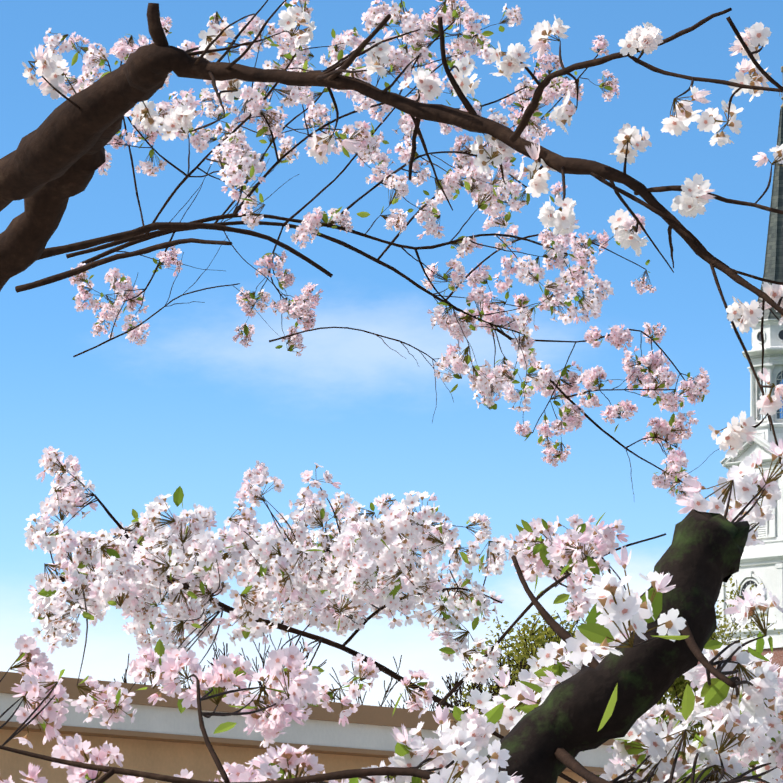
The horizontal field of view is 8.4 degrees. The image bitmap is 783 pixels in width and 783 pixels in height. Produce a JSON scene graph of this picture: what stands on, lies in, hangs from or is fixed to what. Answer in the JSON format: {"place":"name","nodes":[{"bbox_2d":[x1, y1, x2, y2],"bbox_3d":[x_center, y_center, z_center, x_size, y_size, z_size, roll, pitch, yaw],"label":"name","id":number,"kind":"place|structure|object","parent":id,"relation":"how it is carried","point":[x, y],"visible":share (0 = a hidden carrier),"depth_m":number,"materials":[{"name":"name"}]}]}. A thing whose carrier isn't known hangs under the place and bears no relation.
{"place":"outdoors","nodes":[
{"label":"outdoors","id":0,"kind":"place"},
{"bbox_2d":[0,0,782,710],"label":"sky","id":1,"kind":"structure","parent":0,"point":[193,408],"materials":[{"name":"blue"}]},
{"bbox_3d":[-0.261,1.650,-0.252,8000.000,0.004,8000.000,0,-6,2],"label":"ground","id":2,"kind":"structure","parent":0,"visible":0},
{"bbox_2d":[114,654,128,682],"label":"bare tree","id":3,"kind":"object","parent":2,"relation":"on","point":[125,679],"depth_m":140.44,"materials":[{"name":"grey plant"}]},
{"bbox_2d":[140,632,326,694],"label":"bare tree","id":4,"kind":"object","parent":2,"relation":"on","point":[263,662],"depth_m":149.17,"materials":[{"name":"grey plant"}]},
{"bbox_2d":[0,671,625,782],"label":"building","id":5,"kind":"structure","parent":2,"relation":"on","point":[162,737],"depth_m":54.88,"materials":[{"name":"beige paint"}]},
{"bbox_2d":[328,655,401,706],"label":"bare tree","id":6,"kind":"object","parent":2,"relation":"on","point":[386,692],"visible":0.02,"depth_m":150.91,"materials":[{"name":"grey plant"}]},
{"bbox_2d":[0,0,782,782],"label":"cherry tree branches","id":7,"kind":"object","parent":2,"relation":"on","point":[616,680],"visible":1,"depth_m":11.88,"materials":[{"name":"pink plant"}]},
{"bbox_2d":[378,664,498,715],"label":"bare tree","id":8,"kind":"object","parent":2,"relation":"on","point":[476,685],"visible":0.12,"depth_m":165.60,"materials":[{"name":"grey plant"}]},
{"bbox_2d":[403,640,543,714],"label":"tree","id":9,"kind":"object","parent":2,"relation":"on","point":[493,692],"depth_m":172.55,"materials":[{"name":"green plant"}]},
{"bbox_2d":[463,624,544,713],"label":"spring tree","id":10,"kind":"object","parent":2,"relation":"on","point":[519,658],"depth_m":173.26,"materials":[{"name":"green plant"}]},
{"bbox_2d":[436,609,586,713],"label":"spring tree","id":11,"kind":"object","parent":2,"relation":"on","point":[539,640],"visible":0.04,"depth_m":175.37,"materials":[{"name":"green plant"}]},
{"bbox_2d":[499,597,586,685],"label":"spring tree","id":12,"kind":"object","parent":2,"relation":"on","point":[552,637],"depth_m":196.55,"materials":[{"name":"green plant"}]},
{"bbox_2d":[453,625,701,737],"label":"spring tree","id":13,"kind":"object","parent":2,"relation":"on","point":[670,699],"depth_m":215.40,"materials":[{"name":"green plant"}]},
{"bbox_2d":[461,578,781,739],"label":"spring tree","id":14,"kind":"object","parent":2,"relation":"on","point":[722,631],"depth_m":221.57,"materials":[{"name":"green plant"}]},
{"bbox_2d":[648,702,700,736],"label":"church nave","id":15,"kind":"structure","parent":2,"relation":"on","point":[699,728],"depth_m":301.63,"materials":[{"name":"brick"}]},
{"bbox_2d":[597,608,782,782],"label":"spring tree","id":16,"kind":"object","parent":2,"relation":"on","point":[676,687],"visible":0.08,"depth_m":168.97,"materials":[{"name":"green plant"}]},
{"bbox_2d":[715,66,782,782],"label":"church steeple","id":17,"kind":"object","parent":2,"relation":"on","point":[759,563],"visible":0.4,"depth_m":297.32,"materials":[{"name":"paint"}]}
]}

